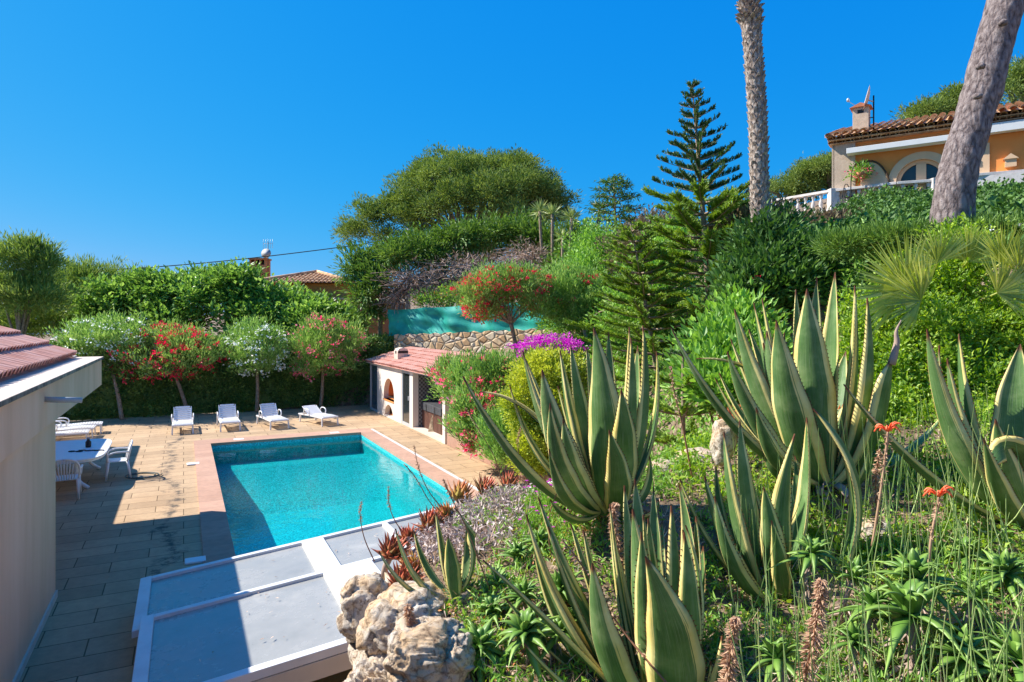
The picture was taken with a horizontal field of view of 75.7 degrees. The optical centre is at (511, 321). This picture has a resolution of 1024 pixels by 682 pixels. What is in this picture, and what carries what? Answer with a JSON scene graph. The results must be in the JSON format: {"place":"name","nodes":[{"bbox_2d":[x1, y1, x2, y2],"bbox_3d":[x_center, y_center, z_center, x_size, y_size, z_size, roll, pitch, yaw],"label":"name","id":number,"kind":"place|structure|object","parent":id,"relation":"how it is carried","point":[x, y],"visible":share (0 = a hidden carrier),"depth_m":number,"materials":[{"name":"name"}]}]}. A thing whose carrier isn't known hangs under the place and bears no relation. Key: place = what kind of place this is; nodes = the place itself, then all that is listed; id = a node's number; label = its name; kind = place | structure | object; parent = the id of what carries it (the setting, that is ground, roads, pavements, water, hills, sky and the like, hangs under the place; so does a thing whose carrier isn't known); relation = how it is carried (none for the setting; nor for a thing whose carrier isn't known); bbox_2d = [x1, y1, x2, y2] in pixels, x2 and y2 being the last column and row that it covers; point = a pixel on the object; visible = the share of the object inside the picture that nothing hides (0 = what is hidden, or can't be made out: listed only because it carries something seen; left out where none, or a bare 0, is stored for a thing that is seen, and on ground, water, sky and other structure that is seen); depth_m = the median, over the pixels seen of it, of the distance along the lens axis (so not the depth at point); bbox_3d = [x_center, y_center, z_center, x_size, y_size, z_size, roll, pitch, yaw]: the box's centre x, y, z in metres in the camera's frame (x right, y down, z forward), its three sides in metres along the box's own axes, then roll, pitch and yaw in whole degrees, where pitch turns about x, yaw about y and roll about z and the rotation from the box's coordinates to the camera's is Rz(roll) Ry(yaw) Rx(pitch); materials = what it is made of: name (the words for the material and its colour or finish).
{"place":"outdoors","nodes":[
{"label":"outdoors","id":0,"kind":"place"},
{"bbox_2d":[0,0,1023,333],"label":"sky","id":1,"kind":"structure","parent":0,"point":[154,132],"materials":[{"name":"blue"}]},
{"bbox_2d":[34,198,1023,681],"bbox_3d":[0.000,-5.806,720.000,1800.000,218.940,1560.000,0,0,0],"label":"ground","id":2,"kind":"structure","parent":0,"point":[664,504],"depth_m":4.25,"materials":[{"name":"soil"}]},
{"bbox_2d":[0,226,94,334],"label":"pine tree","id":3,"kind":"object","parent":2,"relation":"on","point":[25,256],"visible":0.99,"depth_m":29.60,"materials":[{"name":"green plant"}]},
{"bbox_2d":[33,251,127,327],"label":"pine tree","id":4,"kind":"object","parent":2,"relation":"on","point":[78,269],"visible":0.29,"depth_m":34.22,"materials":[{"name":"green plant"}]},
{"bbox_2d":[0,261,169,338],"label":"pine tree","id":5,"kind":"object","parent":2,"relation":"on","point":[34,328],"visible":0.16,"depth_m":31.57,"materials":[{"name":"green plant"}]},
{"bbox_2d":[51,260,185,333],"bbox_3d":[-19.579,0.563,33.194,6.738,7.479,5.367,0,0,0],"label":"fig tree","id":6,"kind":"object","parent":2,"relation":"on","point":[109,293],"visible":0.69,"depth_m":32.10,"materials":[{"name":"green plant"}]},
{"bbox_2d":[118,260,237,332],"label":"fig tree","id":7,"kind":"object","parent":2,"relation":"on","point":[187,289],"visible":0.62,"depth_m":31.80,"materials":[{"name":"green plant"}]},
{"bbox_2d":[49,332,393,422],"bbox_3d":[-15.403,2.227,26.153,24.394,3.615,2.423,0,0,-27],"label":"clipped hedge","id":8,"kind":"object","parent":2,"relation":"on","point":[210,393],"visible":0.3,"depth_m":27.01,"materials":[{"name":"plant"}]},
{"bbox_2d":[192,255,311,336],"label":"fig tree","id":9,"kind":"object","parent":2,"relation":"on","point":[245,286],"visible":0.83,"depth_m":31.82,"materials":[{"name":"green plant"}]},
{"bbox_2d":[19,405,528,681],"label":"pool deck","id":10,"kind":"structure","parent":2,"relation":"on","point":[119,535],"depth_m":12.41,"materials":[{"name":"stone"}]},
{"bbox_2d":[0,326,103,681],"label":"villa","id":11,"kind":"object","parent":10,"relation":"on","point":[44,384],"visible":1,"depth_m":7.65,"materials":[{"name":"paint"}]},
{"bbox_2d":[56,459,82,499],"bbox_3d":[-9.470,3.307,13.956,0.647,0.889,0.580,0,0,-29],"label":"garden chair","id":12,"kind":"object","parent":10,"relation":"on","point":[72,476],"visible":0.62,"depth_m":13.86,"materials":[{"name":"plastic"}]},
{"bbox_2d":[56,439,111,488],"bbox_3d":[-10.470,3.392,15.508,1.700,0.744,2.900,0,0,-27],"label":"garden table","id":13,"kind":"object","parent":10,"relation":"on","point":[63,448],"visible":0.52,"depth_m":15.43,"materials":[{"name":"plastic"}]},
{"bbox_2d":[40,305,165,419],"bbox_3d":[-15.907,1.578,25.660,3.785,4.390,3.804,0,0,38],"label":"oleander tree","id":14,"kind":"object","parent":10,"relation":"on","point":[103,327],"visible":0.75,"depth_m":25.16,"materials":[{"name":"green plant"}]},
{"bbox_2d":[103,312,233,413],"bbox_3d":[-13.507,1.682,26.370,4.879,4.186,4.903,0,0,-39],"label":"oleander tree","id":15,"kind":"object","parent":10,"relation":"on","point":[172,331],"visible":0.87,"depth_m":25.62,"materials":[{"name":"green plant"}]},
{"bbox_2d":[171,406,193,434],"bbox_3d":[-11.347,3.366,22.696,0.708,0.765,1.880,0,0,-26],"label":"sun lounger","id":16,"kind":"object","parent":10,"relation":"on","point":[180,415],"visible":1,"depth_m":22.93,"materials":[{"name":"plastic"}]},
{"bbox_2d":[216,404,240,431],"bbox_3d":[-10.028,3.366,23.282,0.708,0.765,1.880,0,0,-28],"label":"sun lounger","id":17,"kind":"object","parent":10,"relation":"on","point":[228,412],"visible":1,"depth_m":23.53,"materials":[{"name":"plastic"}]},
{"bbox_2d":[217,312,293,411],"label":"oleander tree","id":18,"kind":"object","parent":10,"relation":"on","point":[256,335],"visible":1,"depth_m":26.87,"materials":[{"name":"green plant"}]},
{"bbox_2d":[284,305,373,408],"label":"oleander tree","id":19,"kind":"object","parent":10,"relation":"on","point":[329,333],"visible":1,"depth_m":27.73,"materials":[{"name":"green plant"}]},
{"bbox_2d":[185,428,485,564],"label":"swimming pool","id":20,"kind":"structure","parent":10,"relation":"in","point":[256,493],"depth_m":18.46,"materials":[{"name":"liquid"}]},
{"bbox_2d":[132,481,553,681],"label":"pool enclosure","id":21,"kind":"object","parent":10,"relation":"on","point":[301,579],"visible":0.41,"depth_m":7.22,"materials":[{"name":"plastic"}]},
{"bbox_2d":[365,346,522,443],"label":"pool house","id":22,"kind":"structure","parent":10,"relation":"on","point":[399,386],"depth_m":24.37,"materials":[{"name":"paint"}]},
{"bbox_2d":[402,371,409,426],"bbox_3d":[-3.810,2.760,23.708,0.100,1.979,0.974,0,0,-26],"label":"door","id":23,"kind":"structure","parent":22,"relation":"in","point":[405,375],"depth_m":23.71,"materials":[{"name":"metal"}]},
{"bbox_2d":[421,401,453,434],"bbox_3d":[-2.328,3.245,22.900,1.390,0.889,2.916,0,0,-26],"label":"kitchen counter","id":24,"kind":"object","parent":22,"relation":"on","point":[431,408],"visible":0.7,"depth_m":22.21,"materials":[{"name":"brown wood"}]},
{"bbox_2d":[447,433,551,484],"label":"planter kerb","id":25,"kind":"structure","parent":10,"relation":"on","point":[452,442],"depth_m":17.55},
{"bbox_2d":[225,258,404,342],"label":"neighbour house","id":26,"kind":"structure","parent":2,"relation":"on","point":[315,280],"depth_m":38.08,"materials":[{"name":"tile"}]},
{"bbox_2d":[255,287,377,335],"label":"fig tree","id":27,"kind":"object","parent":2,"relation":"on","point":[300,304],"visible":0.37,"depth_m":31.56,"materials":[{"name":"green plant"}]},
{"bbox_2d":[344,642,388,681],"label":"rock outcrop","id":28,"kind":"object","parent":2,"relation":"on","point":[366,667],"visible":0.2,"depth_m":3.68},
{"bbox_2d":[336,572,388,643],"bbox_3d":[-0.946,1.829,4.182,0.315,0.447,0.344,0,0,0],"label":"rock","id":29,"kind":"object","parent":28,"relation":"on","point":[359,594],"visible":0.64,"depth_m":4.08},
{"bbox_2d":[327,222,451,334],"bbox_3d":[-5.814,-1.590,31.962,6.306,6.846,5.886,0,0,0],"label":"juniper tree","id":30,"kind":"object","parent":2,"relation":"on","point":[370,277],"visible":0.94,"depth_m":31.05,"materials":[{"name":"green plant"}]},
{"bbox_2d":[371,530,412,579],"bbox_3d":[-0.871,1.787,4.837,0.300,0.480,0.300,0,0,-43],"label":"aloe rosette","id":31,"kind":"object","parent":2,"relation":"on","point":[390,549],"visible":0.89,"depth_m":4.82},
{"bbox_2d":[356,581,450,655],"bbox_3d":[-0.631,1.767,3.960,0.573,0.381,0.516,0,0,0],"label":"rock","id":32,"kind":"object","parent":2,"relation":"on","point":[384,612],"visible":0.68,"depth_m":3.80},
{"bbox_2d":[378,508,476,607],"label":"agave","id":33,"kind":"object","parent":2,"relation":"on","point":[453,572],"visible":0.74,"depth_m":4.00,"materials":[{"name":"green plant"}]},
{"bbox_2d":[382,616,477,681],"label":"rock","id":34,"kind":"object","parent":2,"relation":"on","point":[433,649],"visible":0.95,"depth_m":3.30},
{"bbox_2d":[408,279,468,307],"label":"shrub","id":35,"kind":"object","parent":2,"relation":"on","point":[426,300],"visible":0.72,"depth_m":29.94,"materials":[{"name":"green plant"}]},
{"bbox_2d":[330,139,584,295],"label":"umbrella pine","id":36,"kind":"object","parent":2,"relation":"on","point":[470,182],"visible":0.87,"depth_m":44.16,"materials":[{"name":"green plant"}]},
{"bbox_2d":[405,480,532,563],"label":"shrub","id":37,"kind":"object","parent":2,"relation":"on","point":[501,493],"visible":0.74,"depth_m":4.89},
{"bbox_2d":[387,302,554,335],"bbox_3d":[-0.637,0.042,27.650,11.838,2.351,0.324,0,0,30],"label":"shade net fence","id":38,"kind":"object","parent":2,"relation":"on","point":[431,320],"visible":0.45,"depth_m":29.14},
{"bbox_2d":[422,344,533,473],"bbox_3d":[-0.599,2.044,16.805,2.740,3.046,5.359,0,0,-30],"label":"oleander shrub","id":39,"kind":"object","parent":2,"relation":"on","point":[479,372],"visible":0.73,"depth_m":16.49,"materials":[{"name":"green plant"}]},
{"bbox_2d":[399,205,556,305],"bbox_3d":[-1.877,-2.597,32.552,6.839,6.906,7.675,0,0,28],"label":"juniper tree","id":40,"kind":"object","parent":2,"relation":"on","point":[473,238],"visible":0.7,"depth_m":32.15,"materials":[{"name":"green plant"}]},
{"bbox_2d":[458,617,506,681],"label":"tree aloe","id":41,"kind":"object","parent":2,"relation":"on","point":[485,632],"visible":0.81,"depth_m":3.47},
{"bbox_2d":[394,328,575,353],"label":"retaining wall","id":42,"kind":"structure","parent":2,"relation":"on","point":[459,341],"depth_m":28.22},
{"bbox_2d":[470,589,518,627],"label":"tree aloe","id":43,"kind":"object","parent":2,"relation":"on","point":[492,599],"visible":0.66,"depth_m":3.77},
{"bbox_2d":[449,256,570,357],"bbox_3d":[0.008,-0.304,22.116,4.306,3.781,2.835,0,0,0],"label":"oleander tree","id":44,"kind":"object","parent":2,"relation":"on","point":[523,285],"visible":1,"depth_m":21.56,"materials":[{"name":"green plant"}]},
{"bbox_2d":[488,540,534,570],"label":"aloe plant","id":45,"kind":"object","parent":2,"relation":"on","point":[516,551],"visible":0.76,"depth_m":4.28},
{"bbox_2d":[493,575,544,623],"bbox_3d":[0.056,1.703,3.801,0.388,0.468,0.401,-5,-6,38],"label":"tree aloe","id":46,"kind":"object","parent":2,"relation":"on","point":[525,587],"visible":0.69,"depth_m":3.78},
{"bbox_2d":[494,601,561,681],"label":"tree aloe","id":47,"kind":"object","parent":2,"relation":"on","point":[529,628],"visible":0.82,"depth_m":3.39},
{"bbox_2d":[494,343,590,476],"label":"golden shrub","id":48,"kind":"object","parent":2,"relation":"on","point":[538,360],"visible":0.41,"depth_m":13.98,"materials":[{"name":"yellow plant"}]},
{"bbox_2d":[505,331,592,365],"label":"bougainvillea","id":49,"kind":"object","parent":2,"relation":"on","point":[566,344],"visible":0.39,"depth_m":18.81,"materials":[{"name":"purple plant"}]},
{"bbox_2d":[491,216,609,273],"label":"juniper tree","id":50,"kind":"object","parent":2,"relation":"on","point":[524,247],"visible":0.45,"depth_m":31.33,"materials":[{"name":"green plant"}]},
{"bbox_2d":[529,615,587,678],"bbox_3d":[0.210,1.771,3.485,0.326,0.400,0.364,0,0,41],"label":"tree aloe","id":51,"kind":"object","parent":2,"relation":"on","point":[554,639],"visible":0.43,"depth_m":3.46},
{"bbox_2d":[462,325,659,540],"bbox_3d":[0.371,0.746,4.532,1.235,1.442,1.254,0,0,35],"label":"agave","id":52,"kind":"object","parent":2,"relation":"on","point":[599,451],"visible":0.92,"depth_m":4.36,"materials":[{"name":"green plant"}]},
{"bbox_2d":[536,255,613,336],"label":"oleander tree","id":53,"kind":"object","parent":2,"relation":"on","point":[574,288],"visible":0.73,"depth_m":21.95,"materials":[{"name":"green plant"}]},
{"bbox_2d":[543,210,626,283],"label":"shrub","id":54,"kind":"object","parent":2,"relation":"on","point":[581,252],"visible":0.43,"depth_m":26.26,"materials":[{"name":"green plant"}]},
{"bbox_2d":[525,267,678,358],"bbox_3d":[2.515,-0.136,21.511,4.105,2.893,8.546,0,0,-4],"label":"shrub","id":55,"kind":"object","parent":2,"relation":"on","point":[546,327],"visible":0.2,"depth_m":19.03,"materials":[{"name":"green plant"}]},
{"bbox_2d":[483,479,737,681],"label":"agave","id":56,"kind":"object","parent":2,"relation":"on","point":[661,605],"visible":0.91,"depth_m":3.29,"materials":[{"name":"green plant"}]},
{"bbox_2d":[560,538,666,681],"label":"leaf","id":57,"kind":"object","parent":56,"relation":"attached to","point":[618,624],"visible":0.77,"depth_m":3.19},
{"bbox_2d":[576,172,647,276],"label":"cedar tree","id":58,"kind":"object","parent":2,"relation":"on","point":[615,182],"visible":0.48,"depth_m":29.78,"materials":[{"name":"green plant"}]},
{"bbox_2d":[594,199,680,275],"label":"shrub","id":59,"kind":"object","parent":2,"relation":"on","point":[653,213],"visible":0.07,"depth_m":24.25,"materials":[{"name":"green plant"}]},
{"bbox_2d":[574,215,704,385],"bbox_3d":[3.453,-0.141,14.822,4.245,4.412,4.012,0,0,34],"label":"norfolk pine","id":60,"kind":"object","parent":2,"relation":"on","point":[648,313],"visible":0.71,"depth_m":14.56,"materials":[{"name":"green plant"}]},
{"bbox_2d":[597,212,703,325],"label":"shrub","id":61,"kind":"object","parent":2,"relation":"on","point":[661,239],"visible":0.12,"depth_m":20.20,"materials":[{"name":"green plant"}]},
{"bbox_2d":[645,348,727,458],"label":"shrub","id":62,"kind":"object","parent":2,"relation":"on","point":[686,409],"visible":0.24,"depth_m":8.54,"materials":[{"name":"green plant"}]},
{"bbox_2d":[562,79,821,345],"bbox_3d":[4.607,-2.213,16.373,6.293,7.344,6.459,0,0,-40],"label":"norfolk pine","id":63,"kind":"object","parent":2,"relation":"on","point":[689,212],"visible":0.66,"depth_m":15.67,"materials":[{"name":"green plant"}]},
{"bbox_2d":[640,276,793,425],"bbox_3d":[3.010,1.596,9.164,2.396,4.528,3.249,0,0,36],"label":"shrub","id":64,"kind":"object","parent":2,"relation":"on","point":[716,333],"visible":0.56,"depth_m":9.11,"materials":[{"name":"green plant"}]},
{"bbox_2d":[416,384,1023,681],"bbox_3d":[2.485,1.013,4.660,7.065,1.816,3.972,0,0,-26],"label":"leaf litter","id":65,"kind":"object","parent":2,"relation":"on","point":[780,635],"visible":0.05,"depth_m":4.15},
{"bbox_2d":[709,419,736,466],"bbox_3d":[1.689,0.971,5.293,0.195,0.380,0.228,0,0,0],"label":"rock","id":66,"kind":"object","parent":2,"relation":"on","point":[720,427],"visible":0.79,"depth_m":5.21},
{"bbox_2d":[714,616,743,681],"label":"dry flower spike","id":67,"kind":"object","parent":2,"relation":"on","point":[736,624],"visible":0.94,"depth_m":2.79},
{"bbox_2d":[436,304,1023,681],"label":"succulent cover","id":68,"kind":"object","parent":2,"relation":"on","point":[714,644],"visible":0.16,"depth_m":3.94,"materials":[{"name":"plant"}]},
{"bbox_2d":[443,453,1022,681],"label":"olive cover","id":69,"kind":"object","parent":2,"relation":"on","point":[715,607],"visible":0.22,"depth_m":3.91,"materials":[{"name":"green plant"}]},
{"bbox_2d":[685,188,805,269],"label":"shrub","id":70,"kind":"object","parent":2,"relation":"on","point":[739,212],"visible":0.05,"depth_m":15.66,"materials":[{"name":"green plant"}]},
{"bbox_2d":[505,212,987,456],"bbox_3d":[4.027,0.324,15.723,10.939,6.189,17.407,0,0,0],"label":"slope cover","id":71,"kind":"object","parent":2,"relation":"on","point":[620,372],"visible":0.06,"depth_m":12.75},
{"bbox_2d":[735,0,771,221],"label":"palm tree","id":72,"kind":"object","parent":2,"relation":"on","point":[750,19],"visible":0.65,"depth_m":12.36,"materials":[{"name":"grey plant"}]},
{"bbox_2d":[694,198,820,297],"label":"shrub","id":73,"kind":"object","parent":2,"relation":"on","point":[794,210],"visible":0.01,"depth_m":15.27,"materials":[{"name":"green plant"}]},
{"bbox_2d":[679,408,862,601],"bbox_3d":[1.619,1.211,4.078,1.046,1.346,0.730,0,0,-10],"label":"agave","id":74,"kind":"object","parent":2,"relation":"on","point":[779,510],"visible":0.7,"depth_m":4.05,"materials":[{"name":"green plant"}]},
{"bbox_2d":[692,200,858,321],"bbox_3d":[4.369,-0.967,11.079,2.877,2.469,2.406,0,0,0],"label":"shrub","id":75,"kind":"object","parent":2,"relation":"on","point":[766,252],"visible":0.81,"depth_m":10.69,"materials":[{"name":"green plant"}]},
{"bbox_2d":[742,637,824,681],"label":"tree aloe","id":76,"kind":"object","parent":2,"relation":"on","point":[766,648],"visible":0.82,"depth_m":2.98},
{"bbox_2d":[746,156,828,208],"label":"pine tree","id":77,"kind":"object","parent":2,"relation":"on","point":[788,184],"visible":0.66,"depth_m":57.86,"materials":[{"name":"green plant"}]},
{"bbox_2d":[671,272,938,511],"bbox_3d":[2.211,0.487,4.925,2.152,1.740,1.056,0,0,0],"label":"agave","id":78,"kind":"object","parent":2,"relation":"on","point":[782,393],"visible":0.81,"depth_m":4.74,"materials":[{"name":"green plant"}]},
{"bbox_2d":[769,534,846,607],"bbox_3d":[1.645,1.422,3.709,0.421,0.438,0.336,0,0,-3],"label":"tree aloe","id":79,"kind":"object","parent":2,"relation":"on","point":[816,545],"visible":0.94,"depth_m":3.68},
{"bbox_2d":[793,577,830,681],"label":"dry flower spike","id":80,"kind":"object","parent":2,"relation":"on","point":[821,593],"visible":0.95,"depth_m":2.84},
{"bbox_2d":[792,150,831,195],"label":"pine tree","id":81,"kind":"object","parent":2,"relation":"on","point":[823,162],"visible":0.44,"depth_m":56.69,"materials":[{"name":"green plant"}]},
{"bbox_2d":[654,332,1023,631],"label":"creeping cover","id":82,"kind":"object","parent":2,"relation":"on","point":[980,397],"visible":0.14,"depth_m":4.65,"materials":[{"name":"plant"}]},
{"bbox_2d":[806,554,878,638],"bbox_3d":[1.856,1.512,3.575,0.373,0.474,0.410,0,0,-30],"label":"tree aloe","id":83,"kind":"object","parent":2,"relation":"on","point":[858,569],"visible":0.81,"depth_m":3.58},
{"bbox_2d":[687,174,1023,347],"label":"ivy bank","id":84,"kind":"structure","parent":2,"relation":"on","point":[994,198],"depth_m":14.45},
{"bbox_2d":[816,616,895,681],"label":"tree aloe","id":85,"kind":"object","parent":2,"relation":"on","point":[853,629],"visible":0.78,"depth_m":3.18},
{"bbox_2d":[818,583,919,667],"bbox_3d":[1.754,1.571,3.316,0.487,0.504,0.406,0,0,17],"label":"tree aloe","id":86,"kind":"object","parent":2,"relation":"on","point":[870,599],"visible":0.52,"depth_m":3.28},
{"bbox_2d":[721,378,1023,681],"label":"reeds","id":87,"kind":"object","parent":2,"relation":"on","point":[887,508],"visible":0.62,"depth_m":3.52,"materials":[{"name":"plant"}]},
{"bbox_2d":[869,449,885,549],"bbox_3d":[2.272,1.165,4.102,0.110,0.747,0.102,0,0,0],"label":"dry flower spike","id":88,"kind":"object","parent":2,"relation":"on","point":[876,476],"visible":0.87,"depth_m":4.10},
{"bbox_2d":[871,421,900,545],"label":"aloe flower","id":89,"kind":"object","parent":2,"relation":"on","point":[892,425],"visible":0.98,"depth_m":3.90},
{"bbox_2d":[800,200,1023,266],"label":"grey green shrub","id":90,"kind":"object","parent":2,"relation":"on","point":[855,239],"visible":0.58,"depth_m":9.09,"materials":[{"name":"green plant"}]},
{"bbox_2d":[823,572,1000,681],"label":"tree aloe","id":91,"kind":"object","parent":2,"relation":"on","point":[898,593],"visible":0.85,"depth_m":3.10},
{"bbox_2d":[857,547,981,644],"bbox_3d":[2.119,1.508,3.392,0.556,0.664,0.562,-2,-2,-14],"label":"tree aloe","id":92,"kind":"object","parent":2,"relation":"on","point":[916,561],"visible":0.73,"depth_m":3.36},
{"bbox_2d":[923,485,953,590],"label":"aloe flower","id":93,"kind":"object","parent":92,"relation":"attached to","point":[942,491],"visible":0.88,"depth_m":3.50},
{"bbox_2d":[822,212,1023,434],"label":"leafy shrub","id":94,"kind":"object","parent":2,"relation":"on","point":[992,332],"visible":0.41,"depth_m":6.14,"materials":[{"name":"green plant"}]},
{"bbox_2d":[825,101,1023,203],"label":"hillside house","id":95,"kind":"structure","parent":2,"relation":"on","point":[910,149],"depth_m":24.62,"materials":[{"name":"paint"}]},
{"bbox_2d":[896,159,938,191],"bbox_3d":[15.211,-5.042,24.488,1.648,1.984,0.120,0,0,35],"label":"window","id":96,"kind":"structure","parent":95,"relation":"in","point":[922,169],"depth_m":24.46,"materials":[{"name":"clear glass"}]},
{"bbox_2d":[888,79,963,120],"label":"pine tree","id":97,"kind":"object","parent":2,"relation":"on","point":[942,101],"visible":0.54,"depth_m":50.44,"materials":[{"name":"green plant"}]},
{"bbox_2d":[843,329,1023,537],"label":"agave","id":98,"kind":"object","parent":2,"relation":"on","point":[954,411],"visible":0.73,"depth_m":4.18,"materials":[{"name":"green plant"}]},
{"bbox_2d":[848,222,1023,342],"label":"fan palm","id":99,"kind":"object","parent":2,"relation":"on","point":[1011,254],"visible":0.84,"depth_m":6.11,"materials":[{"name":"plant"}]},
{"bbox_2d":[900,623,1013,681],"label":"tree aloe","id":100,"kind":"object","parent":2,"relation":"on","point":[947,646],"visible":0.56,"depth_m":2.98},
{"bbox_2d":[937,536,987,580],"bbox_3d":[2.610,1.472,3.771,0.373,0.470,0.456,5,-11,-42],"label":"tree aloe","id":101,"kind":"object","parent":2,"relation":"on","point":[965,539],"visible":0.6,"depth_m":3.77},
{"bbox_2d":[941,576,1003,633],"bbox_3d":[2.284,1.479,3.302,0.352,0.392,0.305,0,0,-44],"label":"tree aloe","id":102,"kind":"object","parent":2,"relation":"on","point":[978,595],"visible":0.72,"depth_m":3.28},
{"bbox_2d":[927,621,1023,681],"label":"tree aloe","id":103,"kind":"object","parent":2,"relation":"on","point":[1015,654],"visible":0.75,"depth_m":2.89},
{"bbox_2d":[929,0,1023,246],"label":"leaning pine","id":104,"kind":"object","parent":2,"relation":"on","point":[964,149],"visible":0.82,"depth_m":8.81,"materials":[{"name":"grey plant"}]},
{"bbox_2d":[965,546,1023,615],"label":"tree aloe","id":105,"kind":"object","parent":2,"relation":"on","point":[1011,565],"visible":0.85,"depth_m":3.47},
{"bbox_2d":[999,51,1023,105],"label":"pine tree","id":106,"kind":"object","parent":2,"relation":"on","point":[1014,83],"visible":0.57,"depth_m":48.58,"materials":[{"name":"green plant"}]},
{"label":"upper terrace","id":107,"kind":"structure","parent":0,"visible":0},
{"bbox_2d":[771,169,1023,213],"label":"balustrade","id":108,"kind":"object","parent":107,"relation":"on","point":[833,194],"visible":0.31,"depth_m":24.89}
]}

